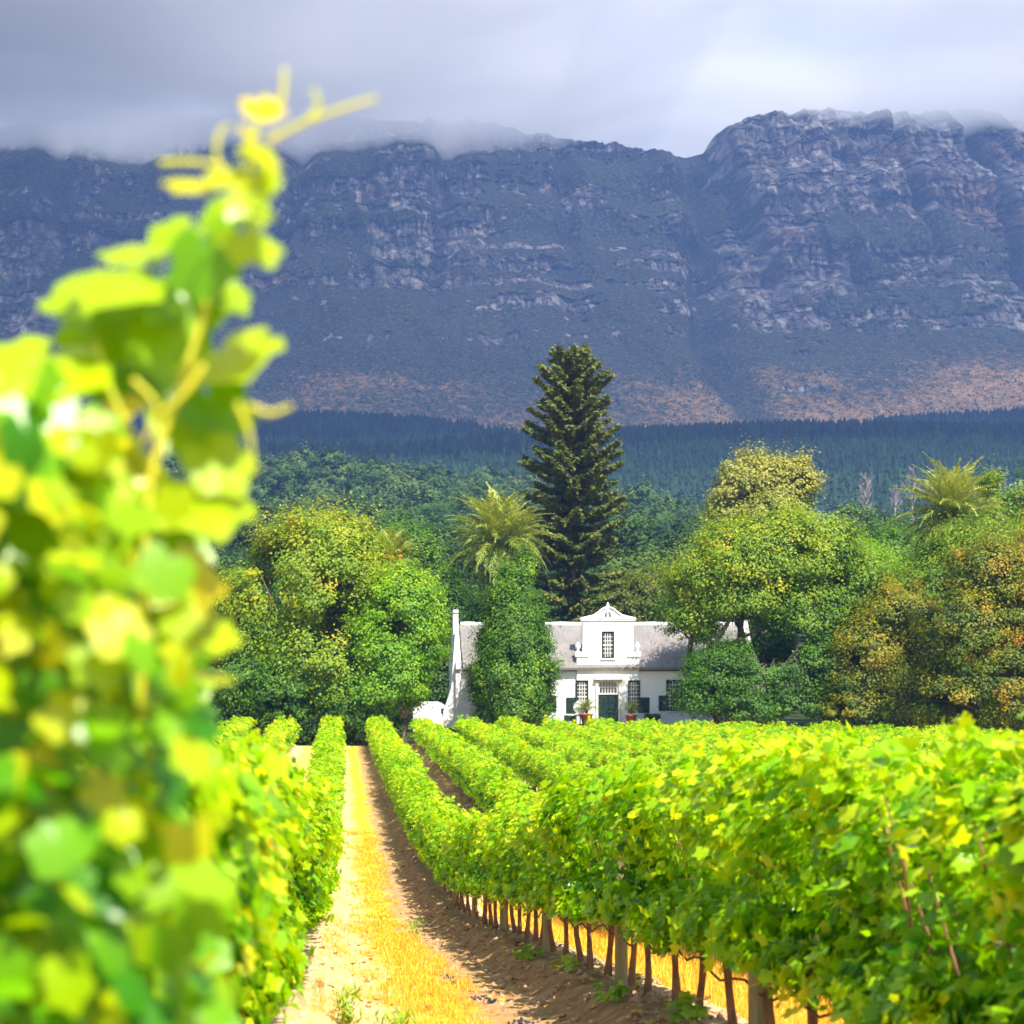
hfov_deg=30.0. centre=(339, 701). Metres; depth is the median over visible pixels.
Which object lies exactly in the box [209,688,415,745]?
evergreen bush
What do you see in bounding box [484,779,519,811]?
grapevine
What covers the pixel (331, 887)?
grapevine
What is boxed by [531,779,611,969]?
grapevine
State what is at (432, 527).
round tree
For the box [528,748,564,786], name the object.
grapevine
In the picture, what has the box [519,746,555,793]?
grapevine
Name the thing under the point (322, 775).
grapevine
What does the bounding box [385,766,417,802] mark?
grapevine
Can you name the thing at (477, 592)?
round tree
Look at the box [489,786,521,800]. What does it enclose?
grapevine
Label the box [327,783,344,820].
grapevine
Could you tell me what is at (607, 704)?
door
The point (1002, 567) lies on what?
autumn tree
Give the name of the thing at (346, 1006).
weed
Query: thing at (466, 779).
grapevine
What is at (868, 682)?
autumn tree
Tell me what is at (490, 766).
grapevine
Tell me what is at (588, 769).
grapevine
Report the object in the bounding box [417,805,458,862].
grapevine
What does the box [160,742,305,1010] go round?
grapevine
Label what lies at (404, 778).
grapevine
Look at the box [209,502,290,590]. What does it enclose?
round tree
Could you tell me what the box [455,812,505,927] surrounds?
grapevine
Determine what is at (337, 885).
grapevine
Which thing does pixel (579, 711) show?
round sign
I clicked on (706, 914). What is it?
grapevine
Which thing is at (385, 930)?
dry grass
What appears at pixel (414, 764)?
grapevine
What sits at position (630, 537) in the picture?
round tree
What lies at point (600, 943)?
straw
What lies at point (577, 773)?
grapevine
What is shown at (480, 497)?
round tree
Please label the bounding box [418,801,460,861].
grapevine
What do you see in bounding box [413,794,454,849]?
grapevine
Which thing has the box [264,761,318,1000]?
grapevine
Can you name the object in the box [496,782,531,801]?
grapevine
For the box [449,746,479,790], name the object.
grapevine
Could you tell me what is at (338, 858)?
grapevine
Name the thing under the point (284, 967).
grapevine
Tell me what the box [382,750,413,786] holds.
grapevine
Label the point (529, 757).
grapevine
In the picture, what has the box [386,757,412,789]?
grapevine
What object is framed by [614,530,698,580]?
round tree
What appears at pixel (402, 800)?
grapevine
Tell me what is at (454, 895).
trellis post
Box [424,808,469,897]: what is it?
grapevine
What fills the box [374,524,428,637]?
date palm
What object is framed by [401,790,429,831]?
grapevine
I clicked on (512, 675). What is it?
conical tree
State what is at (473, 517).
round tree
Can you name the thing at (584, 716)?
potted palm
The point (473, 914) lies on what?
trellis post
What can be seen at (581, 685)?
window
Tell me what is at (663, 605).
round tree
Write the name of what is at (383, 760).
grapevine
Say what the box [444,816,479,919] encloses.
grapevine
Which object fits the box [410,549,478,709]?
round tree
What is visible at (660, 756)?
grapevine
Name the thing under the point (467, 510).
round tree
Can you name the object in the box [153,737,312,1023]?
grapevine
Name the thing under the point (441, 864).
grapevine
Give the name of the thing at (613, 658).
manor house
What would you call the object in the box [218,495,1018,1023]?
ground
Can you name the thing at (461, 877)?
grapevine
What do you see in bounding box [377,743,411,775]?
grapevine
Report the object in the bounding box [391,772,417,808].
grapevine
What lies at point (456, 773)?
grapevine
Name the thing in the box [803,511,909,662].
broadleaf tree
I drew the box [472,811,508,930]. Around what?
grapevine
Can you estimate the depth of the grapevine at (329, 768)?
64.72 m
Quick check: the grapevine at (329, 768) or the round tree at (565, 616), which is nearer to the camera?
the grapevine at (329, 768)
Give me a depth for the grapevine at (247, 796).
3.71 m
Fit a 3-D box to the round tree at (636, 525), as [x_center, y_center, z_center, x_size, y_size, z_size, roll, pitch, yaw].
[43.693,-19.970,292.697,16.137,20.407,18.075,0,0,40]
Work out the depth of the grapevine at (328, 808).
18.32 m
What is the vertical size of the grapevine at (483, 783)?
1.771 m
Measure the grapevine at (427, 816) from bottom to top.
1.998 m
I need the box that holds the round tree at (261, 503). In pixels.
[239,491,285,545]
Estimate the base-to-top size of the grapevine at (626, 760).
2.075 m
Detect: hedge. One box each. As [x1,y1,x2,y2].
[563,715,576,722]
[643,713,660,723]
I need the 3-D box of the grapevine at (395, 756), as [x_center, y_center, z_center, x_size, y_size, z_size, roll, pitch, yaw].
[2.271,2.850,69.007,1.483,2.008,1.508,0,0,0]
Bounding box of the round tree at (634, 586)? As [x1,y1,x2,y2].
[583,547,686,621]
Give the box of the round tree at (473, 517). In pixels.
[429,503,487,531]
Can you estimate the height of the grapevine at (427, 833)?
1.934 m
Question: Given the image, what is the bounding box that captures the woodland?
[146,441,1023,619]
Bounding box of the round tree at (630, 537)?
[612,520,681,549]
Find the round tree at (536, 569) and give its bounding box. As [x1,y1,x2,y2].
[447,534,566,595]
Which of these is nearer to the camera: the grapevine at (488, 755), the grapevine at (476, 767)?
the grapevine at (476, 767)
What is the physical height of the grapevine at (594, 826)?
1.960 m
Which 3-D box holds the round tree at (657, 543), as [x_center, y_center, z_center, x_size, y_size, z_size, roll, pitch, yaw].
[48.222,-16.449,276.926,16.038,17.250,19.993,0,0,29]
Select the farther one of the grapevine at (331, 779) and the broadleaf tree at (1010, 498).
the broadleaf tree at (1010, 498)
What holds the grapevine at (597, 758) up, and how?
on the ground at (606, 1013)
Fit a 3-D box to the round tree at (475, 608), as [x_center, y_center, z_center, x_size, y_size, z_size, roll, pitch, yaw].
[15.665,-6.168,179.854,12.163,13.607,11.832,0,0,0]
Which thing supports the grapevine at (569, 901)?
on the ground at (606, 1013)
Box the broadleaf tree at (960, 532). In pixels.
[878,504,1023,638]
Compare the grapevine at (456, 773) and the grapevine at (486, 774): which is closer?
the grapevine at (486, 774)
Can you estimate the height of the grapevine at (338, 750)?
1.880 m
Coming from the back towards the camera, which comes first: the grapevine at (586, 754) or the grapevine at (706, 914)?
the grapevine at (586, 754)
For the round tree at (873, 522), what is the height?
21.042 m
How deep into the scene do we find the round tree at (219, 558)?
234.00 m
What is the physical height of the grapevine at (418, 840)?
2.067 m
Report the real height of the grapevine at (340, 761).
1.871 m
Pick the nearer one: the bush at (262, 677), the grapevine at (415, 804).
the grapevine at (415, 804)
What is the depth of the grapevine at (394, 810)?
59.13 m
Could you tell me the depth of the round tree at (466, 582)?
241.16 m
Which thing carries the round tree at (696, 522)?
on the ground at (606, 1013)
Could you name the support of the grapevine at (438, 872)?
on the ground at (606, 1013)
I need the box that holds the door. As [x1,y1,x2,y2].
[598,695,617,723]
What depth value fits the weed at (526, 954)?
18.97 m
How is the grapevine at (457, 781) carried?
on the ground at (606, 1013)
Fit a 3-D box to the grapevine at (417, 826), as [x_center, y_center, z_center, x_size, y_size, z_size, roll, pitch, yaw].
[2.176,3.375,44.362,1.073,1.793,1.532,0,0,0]
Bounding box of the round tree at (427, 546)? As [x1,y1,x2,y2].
[368,499,460,710]
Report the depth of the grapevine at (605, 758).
70.64 m
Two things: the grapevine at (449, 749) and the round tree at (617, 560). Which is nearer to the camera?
the grapevine at (449, 749)
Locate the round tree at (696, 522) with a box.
[672,509,719,532]
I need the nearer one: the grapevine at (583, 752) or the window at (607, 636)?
the grapevine at (583, 752)
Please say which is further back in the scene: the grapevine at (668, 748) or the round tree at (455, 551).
the round tree at (455, 551)
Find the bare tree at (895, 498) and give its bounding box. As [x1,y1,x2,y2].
[889,486,905,515]
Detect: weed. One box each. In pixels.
[329,980,363,1023]
[366,914,397,925]
[370,1005,421,1023]
[398,918,426,935]
[512,944,543,960]
[549,953,580,970]
[585,979,631,1002]
[666,990,708,1021]
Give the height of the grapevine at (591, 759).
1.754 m
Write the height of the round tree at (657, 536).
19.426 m
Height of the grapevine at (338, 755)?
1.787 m
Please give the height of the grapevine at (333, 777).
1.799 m
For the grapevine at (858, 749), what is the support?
on the ground at (606, 1013)
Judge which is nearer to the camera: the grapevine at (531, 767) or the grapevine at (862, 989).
the grapevine at (862, 989)
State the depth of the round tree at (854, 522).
344.58 m
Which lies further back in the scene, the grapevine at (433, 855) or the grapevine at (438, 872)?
the grapevine at (433, 855)
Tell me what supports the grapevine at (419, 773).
on the ground at (606, 1013)
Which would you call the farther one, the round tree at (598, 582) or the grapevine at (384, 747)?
the round tree at (598, 582)
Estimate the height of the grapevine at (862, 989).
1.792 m
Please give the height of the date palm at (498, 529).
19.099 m
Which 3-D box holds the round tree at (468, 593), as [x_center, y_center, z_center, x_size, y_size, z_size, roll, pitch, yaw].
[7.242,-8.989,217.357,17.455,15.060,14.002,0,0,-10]
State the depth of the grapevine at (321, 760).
68.64 m
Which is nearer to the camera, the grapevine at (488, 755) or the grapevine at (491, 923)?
the grapevine at (491, 923)
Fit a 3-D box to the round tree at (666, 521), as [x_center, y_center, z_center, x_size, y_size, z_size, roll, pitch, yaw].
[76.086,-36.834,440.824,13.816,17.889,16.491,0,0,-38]
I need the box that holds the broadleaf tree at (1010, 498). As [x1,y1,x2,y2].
[963,453,1023,708]
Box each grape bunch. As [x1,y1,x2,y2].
[479,997,496,1003]
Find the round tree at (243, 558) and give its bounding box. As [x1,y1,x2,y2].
[228,549,283,627]
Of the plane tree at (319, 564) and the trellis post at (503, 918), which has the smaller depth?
the trellis post at (503, 918)
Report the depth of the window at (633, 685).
126.94 m
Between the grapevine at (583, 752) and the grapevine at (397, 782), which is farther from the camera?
the grapevine at (583, 752)
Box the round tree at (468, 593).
[330,581,480,632]
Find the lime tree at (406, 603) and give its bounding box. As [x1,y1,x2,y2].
[334,552,462,744]
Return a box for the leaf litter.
[314,883,712,1023]
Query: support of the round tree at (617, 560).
on the ground at (606, 1013)
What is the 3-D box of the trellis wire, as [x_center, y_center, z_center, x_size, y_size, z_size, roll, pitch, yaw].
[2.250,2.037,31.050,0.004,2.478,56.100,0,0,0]
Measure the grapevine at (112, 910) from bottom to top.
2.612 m
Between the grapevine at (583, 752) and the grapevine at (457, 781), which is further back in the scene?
the grapevine at (583, 752)
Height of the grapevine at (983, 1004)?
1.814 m
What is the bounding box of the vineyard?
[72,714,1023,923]
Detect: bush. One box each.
[198,627,409,740]
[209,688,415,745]
[656,614,854,725]
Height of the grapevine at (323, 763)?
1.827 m
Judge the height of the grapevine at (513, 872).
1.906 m
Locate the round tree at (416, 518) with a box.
[353,495,431,531]
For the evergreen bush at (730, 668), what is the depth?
117.10 m
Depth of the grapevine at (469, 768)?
65.81 m
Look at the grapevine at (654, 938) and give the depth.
12.04 m
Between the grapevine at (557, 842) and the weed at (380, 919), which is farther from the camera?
the weed at (380, 919)
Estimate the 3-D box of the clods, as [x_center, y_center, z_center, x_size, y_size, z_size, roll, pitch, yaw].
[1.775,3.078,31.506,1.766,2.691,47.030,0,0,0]
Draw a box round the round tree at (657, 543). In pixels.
[613,529,693,556]
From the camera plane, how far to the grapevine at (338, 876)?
32.08 m
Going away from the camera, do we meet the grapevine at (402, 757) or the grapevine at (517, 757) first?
the grapevine at (402, 757)
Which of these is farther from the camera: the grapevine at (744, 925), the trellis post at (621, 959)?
the trellis post at (621, 959)
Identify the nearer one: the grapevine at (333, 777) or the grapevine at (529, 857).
the grapevine at (529, 857)
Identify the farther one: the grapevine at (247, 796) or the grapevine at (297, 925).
the grapevine at (297, 925)
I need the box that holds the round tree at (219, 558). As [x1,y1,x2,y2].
[203,536,263,614]
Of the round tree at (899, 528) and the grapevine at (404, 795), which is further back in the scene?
the round tree at (899, 528)
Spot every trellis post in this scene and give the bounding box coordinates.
[452,892,456,906]
[472,897,476,918]
[500,900,506,930]
[543,910,550,950]
[615,857,627,984]
[748,876,770,1023]
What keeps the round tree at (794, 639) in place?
on the ground at (606, 1013)
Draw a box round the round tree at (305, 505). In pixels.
[276,490,340,525]
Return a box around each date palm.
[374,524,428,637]
[434,482,559,605]
[887,451,1014,718]
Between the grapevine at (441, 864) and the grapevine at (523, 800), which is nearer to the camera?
the grapevine at (441, 864)
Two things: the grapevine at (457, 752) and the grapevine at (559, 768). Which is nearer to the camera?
the grapevine at (559, 768)
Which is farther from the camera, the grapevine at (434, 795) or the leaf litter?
the grapevine at (434, 795)
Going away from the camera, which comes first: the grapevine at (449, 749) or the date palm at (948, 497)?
the grapevine at (449, 749)
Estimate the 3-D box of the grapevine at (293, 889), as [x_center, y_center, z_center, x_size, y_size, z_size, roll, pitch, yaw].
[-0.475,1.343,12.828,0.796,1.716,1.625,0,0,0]
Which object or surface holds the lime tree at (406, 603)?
on the ground at (606, 1013)
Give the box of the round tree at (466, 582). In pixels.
[453,568,484,595]
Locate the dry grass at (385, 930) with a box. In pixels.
[305,829,505,1023]
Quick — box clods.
[373,844,746,1023]
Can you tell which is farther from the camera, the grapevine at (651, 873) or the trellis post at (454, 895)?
the trellis post at (454, 895)
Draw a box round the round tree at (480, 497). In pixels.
[458,489,518,508]
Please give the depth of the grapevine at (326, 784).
15.88 m
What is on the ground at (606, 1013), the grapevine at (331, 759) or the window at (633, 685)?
the grapevine at (331, 759)
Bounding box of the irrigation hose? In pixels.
[456,891,830,1018]
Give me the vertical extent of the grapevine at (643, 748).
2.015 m
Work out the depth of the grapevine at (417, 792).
50.87 m
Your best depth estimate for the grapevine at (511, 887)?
20.82 m
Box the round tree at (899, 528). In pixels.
[869,512,922,546]
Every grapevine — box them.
[0,68,376,1023]
[79,747,291,1023]
[81,724,306,1023]
[145,734,320,1019]
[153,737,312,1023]
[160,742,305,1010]
[187,763,311,1018]
[262,780,315,949]
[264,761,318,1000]
[275,833,307,952]
[276,767,322,932]
[284,771,326,936]
[288,781,347,929]
[296,782,348,925]
[305,770,344,780]
[306,756,345,767]
[306,776,342,810]
[306,815,336,928]
[307,758,348,788]
[307,765,340,775]
[307,768,347,910]
[307,773,348,793]
[308,746,346,764]
[308,764,345,796]
[310,750,340,761]
[310,758,337,767]
[311,747,345,764]
[311,764,342,776]
[311,782,347,820]
[312,772,346,804]
[312,802,334,921]
[316,760,346,770]
[317,753,345,762]
[318,794,340,918]
[319,745,348,762]
[321,810,344,900]
[322,812,342,903]
[322,829,337,892]
[326,821,340,891]
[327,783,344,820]
[327,821,346,886]
[333,807,347,834]
[333,826,347,873]
[377,743,411,772]
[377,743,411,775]
[379,747,413,776]
[380,752,406,779]
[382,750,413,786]
[382,753,417,785]
[382,762,407,792]
[383,749,417,780]
[383,753,419,786]
[384,767,408,796]
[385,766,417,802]
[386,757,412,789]
[386,765,426,803]
[388,756,426,794]
[390,779,420,813]
[391,762,426,796]
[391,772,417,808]
[391,777,424,812]
[394,766,428,806]
[394,774,433,815]
[394,781,434,817]
[395,783,423,820]
[397,781,439,825]
[400,776,436,821]
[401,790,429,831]
[403,784,445,832]
[403,795,422,837]
[406,797,438,844]
[406,802,439,848]
[408,791,443,837]
[409,809,433,877]
[412,793,454,850]
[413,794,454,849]
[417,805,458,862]
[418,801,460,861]
[418,805,460,891]
[423,808,456,889]
[424,804,468,894]
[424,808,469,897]
[427,815,464,873]
[429,823,458,906]
[430,819,461,909]
[435,831,465,912]
[436,829,467,914]
[439,815,471,916]
[443,742,468,788]
[444,742,469,773]
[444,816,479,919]
[448,828,477,903]
[449,745,481,778]
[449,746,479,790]
[449,816,487,923]
[450,745,479,779]
[450,752,476,797]
[452,755,479,799]
[453,807,501,921]
[455,749,489,801]
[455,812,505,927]
[458,752,492,803]
[459,812,500,925]
[461,755,487,789]
[461,761,485,807]
[462,763,485,810]
[466,756,503,811]
[467,763,499,801]
[469,760,498,813]
[470,770,512,805]
[470,811,516,932]
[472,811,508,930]
[473,806,523,934]
[474,769,511,802]
[476,774,504,809]
[478,766,518,809]
[482,776,519,812]
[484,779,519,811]
[485,790,538,942]
[486,780,525,813]
[488,792,540,938]
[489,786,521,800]
[493,785,528,812]
[495,788,534,810]
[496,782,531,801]
[498,804,555,951]
[501,801,542,945]
[509,790,539,802]
[509,795,568,954]
[511,752,527,787]
[513,752,529,788]
[514,746,545,791]
[514,793,538,807]
[515,747,545,789]
[518,751,546,791]
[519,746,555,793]
[519,787,591,962]
[521,750,552,791]
[526,759,536,786]
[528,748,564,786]
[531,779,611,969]
[532,754,566,787]
[534,751,564,788]
[537,761,570,791]
[537,769,628,976]
[542,764,555,792]
[542,764,572,784]
[548,762,584,784]
[551,760,589,777]
[567,767,599,787]
[569,756,693,992]
[570,769,600,787]
[576,773,612,787]
[577,753,674,985]
[578,747,605,766]
[580,752,594,767]
[581,748,601,769]
[584,755,595,767]
[590,747,620,767]
[592,749,623,768]
[594,767,736,1000]
[595,751,629,769]
[596,751,628,766]
[606,763,735,1019]
[618,755,651,770]
[638,730,816,1023]
[641,743,666,758]
[647,742,675,761]
[652,752,661,764]
[653,751,676,765]
[660,750,683,765]
[664,752,684,765]
[665,751,694,766]
[666,721,872,1023]
[688,726,919,1023]
[742,733,959,1023]
[825,718,1023,1023]
[854,745,879,750]
[878,710,1023,1023]
[970,775,1023,1023]
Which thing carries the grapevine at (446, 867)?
on the ground at (606, 1013)
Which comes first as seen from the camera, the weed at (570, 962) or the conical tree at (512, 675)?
the weed at (570, 962)
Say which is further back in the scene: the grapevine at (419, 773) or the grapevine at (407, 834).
the grapevine at (419, 773)
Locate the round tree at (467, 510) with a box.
[429,498,490,521]
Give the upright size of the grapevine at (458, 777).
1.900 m
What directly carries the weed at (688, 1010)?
on the ground at (606, 1013)
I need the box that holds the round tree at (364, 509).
[343,489,419,531]
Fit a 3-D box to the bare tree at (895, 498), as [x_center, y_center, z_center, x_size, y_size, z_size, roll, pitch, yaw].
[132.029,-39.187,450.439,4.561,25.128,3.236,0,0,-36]
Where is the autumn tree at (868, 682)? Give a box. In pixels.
[804,562,973,727]
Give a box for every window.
[576,680,587,712]
[602,631,613,657]
[628,680,639,712]
[666,680,682,710]
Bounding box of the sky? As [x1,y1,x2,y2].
[0,0,1023,157]
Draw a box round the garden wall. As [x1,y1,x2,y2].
[413,702,444,730]
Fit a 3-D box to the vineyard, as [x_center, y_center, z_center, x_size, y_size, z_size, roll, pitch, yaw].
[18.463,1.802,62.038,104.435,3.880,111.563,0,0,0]
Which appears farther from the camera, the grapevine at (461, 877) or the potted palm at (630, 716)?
the potted palm at (630, 716)
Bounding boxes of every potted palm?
[573,697,601,724]
[617,700,645,724]
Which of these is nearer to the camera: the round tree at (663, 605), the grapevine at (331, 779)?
the grapevine at (331, 779)
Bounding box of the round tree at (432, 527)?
[409,514,477,537]
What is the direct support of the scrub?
on the mountain
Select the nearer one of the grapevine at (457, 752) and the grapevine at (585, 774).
the grapevine at (585, 774)
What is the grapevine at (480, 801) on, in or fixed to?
on the ground at (606, 1013)
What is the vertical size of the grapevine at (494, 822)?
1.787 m
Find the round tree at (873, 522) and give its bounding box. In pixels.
[851,503,919,541]
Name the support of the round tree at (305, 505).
on the ground at (606, 1013)
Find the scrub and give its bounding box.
[74,354,1023,431]
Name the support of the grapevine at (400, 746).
on the ground at (606, 1013)
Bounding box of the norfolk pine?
[511,343,640,621]
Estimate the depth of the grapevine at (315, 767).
63.72 m
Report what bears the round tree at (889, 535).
on the ground at (606, 1013)
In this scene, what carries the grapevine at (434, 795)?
on the ground at (606, 1013)
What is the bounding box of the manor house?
[443,603,757,727]
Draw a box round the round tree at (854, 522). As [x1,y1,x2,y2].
[834,507,886,535]
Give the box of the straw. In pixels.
[477,900,843,1023]
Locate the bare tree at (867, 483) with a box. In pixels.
[856,472,873,509]
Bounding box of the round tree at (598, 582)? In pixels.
[548,567,617,620]
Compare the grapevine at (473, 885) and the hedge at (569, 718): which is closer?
the grapevine at (473, 885)
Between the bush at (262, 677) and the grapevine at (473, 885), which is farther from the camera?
the bush at (262, 677)
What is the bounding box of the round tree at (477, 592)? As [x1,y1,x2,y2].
[463,571,560,620]
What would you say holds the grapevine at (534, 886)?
on the ground at (606, 1013)
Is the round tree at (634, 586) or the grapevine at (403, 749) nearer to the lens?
the grapevine at (403, 749)
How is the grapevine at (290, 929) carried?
on the ground at (606, 1013)
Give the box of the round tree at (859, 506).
[827,493,888,529]
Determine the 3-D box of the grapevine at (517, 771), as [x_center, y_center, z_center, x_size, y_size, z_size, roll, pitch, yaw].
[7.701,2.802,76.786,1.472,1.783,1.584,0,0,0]
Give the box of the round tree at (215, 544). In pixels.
[196,534,220,550]
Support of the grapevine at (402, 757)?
on the ground at (606, 1013)
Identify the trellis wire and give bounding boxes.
[838,909,1022,949]
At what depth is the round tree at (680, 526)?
383.23 m
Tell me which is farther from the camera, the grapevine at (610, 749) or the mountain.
the mountain
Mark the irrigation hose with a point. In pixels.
(811, 1011)
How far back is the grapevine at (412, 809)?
47.24 m
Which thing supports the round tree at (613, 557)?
on the ground at (606, 1013)
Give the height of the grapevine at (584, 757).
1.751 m
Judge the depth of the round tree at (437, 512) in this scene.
431.39 m
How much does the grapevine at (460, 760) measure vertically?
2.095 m
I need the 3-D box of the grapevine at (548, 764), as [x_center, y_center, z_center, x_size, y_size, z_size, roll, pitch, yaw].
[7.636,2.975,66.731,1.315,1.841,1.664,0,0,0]
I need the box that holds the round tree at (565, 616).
[550,584,603,619]
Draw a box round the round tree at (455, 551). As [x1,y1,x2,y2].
[439,530,484,578]
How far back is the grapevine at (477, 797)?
62.12 m
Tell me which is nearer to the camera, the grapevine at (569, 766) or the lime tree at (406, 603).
the grapevine at (569, 766)
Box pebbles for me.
[300,865,476,1023]
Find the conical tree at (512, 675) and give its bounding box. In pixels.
[458,532,569,727]
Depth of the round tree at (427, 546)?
158.40 m
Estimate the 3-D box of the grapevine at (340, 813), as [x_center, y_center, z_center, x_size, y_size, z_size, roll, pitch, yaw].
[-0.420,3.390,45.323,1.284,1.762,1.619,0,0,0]
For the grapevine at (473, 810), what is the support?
on the ground at (606, 1013)
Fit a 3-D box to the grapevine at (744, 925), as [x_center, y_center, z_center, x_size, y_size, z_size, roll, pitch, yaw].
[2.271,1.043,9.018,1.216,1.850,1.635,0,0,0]
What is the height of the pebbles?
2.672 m
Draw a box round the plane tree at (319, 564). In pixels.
[190,489,407,734]
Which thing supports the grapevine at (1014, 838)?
on the ground at (606, 1013)
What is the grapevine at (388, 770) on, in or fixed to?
on the ground at (606, 1013)
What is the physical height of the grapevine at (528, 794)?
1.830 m
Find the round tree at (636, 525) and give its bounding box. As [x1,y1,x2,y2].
[594,507,661,580]
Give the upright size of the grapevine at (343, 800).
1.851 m
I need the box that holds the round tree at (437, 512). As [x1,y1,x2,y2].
[420,499,463,530]
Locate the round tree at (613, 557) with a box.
[577,539,652,620]
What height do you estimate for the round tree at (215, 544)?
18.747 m
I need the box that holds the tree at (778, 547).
[644,483,910,725]
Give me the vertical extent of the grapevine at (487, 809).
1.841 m
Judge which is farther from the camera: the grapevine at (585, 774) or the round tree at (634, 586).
the round tree at (634, 586)
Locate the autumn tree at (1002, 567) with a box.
[890,496,1023,732]
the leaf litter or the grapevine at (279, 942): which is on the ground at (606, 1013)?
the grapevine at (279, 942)
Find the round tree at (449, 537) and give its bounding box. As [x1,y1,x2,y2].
[422,504,481,574]
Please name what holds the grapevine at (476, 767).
on the ground at (606, 1013)
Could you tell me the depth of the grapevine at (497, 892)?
22.51 m
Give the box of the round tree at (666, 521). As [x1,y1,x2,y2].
[645,507,689,535]
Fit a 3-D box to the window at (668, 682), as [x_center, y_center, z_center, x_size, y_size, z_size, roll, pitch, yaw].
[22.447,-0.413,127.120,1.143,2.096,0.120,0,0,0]
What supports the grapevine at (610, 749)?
on the ground at (606, 1013)
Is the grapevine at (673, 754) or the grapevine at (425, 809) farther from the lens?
the grapevine at (673, 754)
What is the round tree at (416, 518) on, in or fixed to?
on the ground at (606, 1013)
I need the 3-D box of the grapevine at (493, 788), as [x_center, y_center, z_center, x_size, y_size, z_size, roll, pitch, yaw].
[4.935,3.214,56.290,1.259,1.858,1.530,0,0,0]
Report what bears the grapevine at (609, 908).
on the ground at (606, 1013)
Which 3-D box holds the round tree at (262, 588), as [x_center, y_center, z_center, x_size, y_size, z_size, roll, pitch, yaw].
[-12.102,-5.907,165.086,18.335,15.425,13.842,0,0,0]
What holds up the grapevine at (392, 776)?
on the ground at (606, 1013)
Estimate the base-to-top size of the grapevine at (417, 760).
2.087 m
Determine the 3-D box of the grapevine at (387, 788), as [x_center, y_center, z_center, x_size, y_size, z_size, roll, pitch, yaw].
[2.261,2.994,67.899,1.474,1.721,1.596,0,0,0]
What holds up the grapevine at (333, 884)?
on the ground at (606, 1013)
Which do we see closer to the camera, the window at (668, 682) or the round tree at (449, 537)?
the window at (668, 682)
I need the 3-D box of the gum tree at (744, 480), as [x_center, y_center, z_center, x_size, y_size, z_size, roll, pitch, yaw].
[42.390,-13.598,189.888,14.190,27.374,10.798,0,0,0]
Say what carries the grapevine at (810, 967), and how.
on the ground at (606, 1013)
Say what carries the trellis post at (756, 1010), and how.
on the ground at (606, 1013)
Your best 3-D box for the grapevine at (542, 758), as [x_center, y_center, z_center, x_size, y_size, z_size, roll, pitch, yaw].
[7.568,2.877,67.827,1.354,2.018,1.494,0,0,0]
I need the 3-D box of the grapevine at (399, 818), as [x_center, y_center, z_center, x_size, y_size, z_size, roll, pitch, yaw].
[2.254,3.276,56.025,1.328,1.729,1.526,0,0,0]
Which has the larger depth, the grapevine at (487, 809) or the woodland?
the woodland
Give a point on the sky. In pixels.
(667, 75)
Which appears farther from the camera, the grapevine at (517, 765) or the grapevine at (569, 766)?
the grapevine at (517, 765)
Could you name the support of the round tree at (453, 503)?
on the ground at (606, 1013)
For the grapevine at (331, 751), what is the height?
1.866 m
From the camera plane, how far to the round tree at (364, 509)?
415.05 m
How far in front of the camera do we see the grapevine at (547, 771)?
65.50 m
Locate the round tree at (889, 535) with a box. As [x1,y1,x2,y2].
[806,507,935,693]
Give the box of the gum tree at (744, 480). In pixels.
[695,433,832,689]
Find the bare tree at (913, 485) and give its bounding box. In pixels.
[901,465,922,523]
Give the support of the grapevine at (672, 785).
on the ground at (606, 1013)
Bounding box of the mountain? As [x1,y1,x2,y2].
[0,107,1023,431]
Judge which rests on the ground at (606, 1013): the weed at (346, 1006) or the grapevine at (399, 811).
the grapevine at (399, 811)
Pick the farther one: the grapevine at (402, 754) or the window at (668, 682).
the window at (668, 682)
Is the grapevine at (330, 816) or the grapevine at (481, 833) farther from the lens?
the grapevine at (481, 833)
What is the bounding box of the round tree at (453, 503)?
[434,494,472,509]
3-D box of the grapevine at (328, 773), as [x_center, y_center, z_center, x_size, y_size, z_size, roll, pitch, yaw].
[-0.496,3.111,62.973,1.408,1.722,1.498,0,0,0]
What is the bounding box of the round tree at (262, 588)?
[168,549,279,649]
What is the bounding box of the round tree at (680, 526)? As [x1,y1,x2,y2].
[660,515,701,533]
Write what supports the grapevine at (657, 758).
on the ground at (606, 1013)
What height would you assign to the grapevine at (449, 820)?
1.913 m
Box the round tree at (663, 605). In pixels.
[635,577,765,651]
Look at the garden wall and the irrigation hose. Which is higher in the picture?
the garden wall
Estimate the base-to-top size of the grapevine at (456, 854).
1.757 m
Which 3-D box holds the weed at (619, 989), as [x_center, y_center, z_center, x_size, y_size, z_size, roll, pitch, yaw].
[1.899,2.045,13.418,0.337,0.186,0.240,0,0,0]
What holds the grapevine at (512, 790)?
on the ground at (606, 1013)
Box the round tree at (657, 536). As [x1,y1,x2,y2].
[617,517,710,555]
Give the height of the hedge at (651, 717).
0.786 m
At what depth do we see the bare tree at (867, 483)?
419.69 m
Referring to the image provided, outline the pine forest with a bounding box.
[124,405,1023,530]
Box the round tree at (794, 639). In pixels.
[772,579,821,652]
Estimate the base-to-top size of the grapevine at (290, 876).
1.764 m
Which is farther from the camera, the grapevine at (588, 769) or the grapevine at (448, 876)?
the grapevine at (588, 769)
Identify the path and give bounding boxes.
[294,747,564,1023]
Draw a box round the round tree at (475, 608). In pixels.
[458,572,559,625]
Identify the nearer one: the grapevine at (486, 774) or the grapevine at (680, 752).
the grapevine at (486, 774)
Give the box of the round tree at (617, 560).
[549,543,664,621]

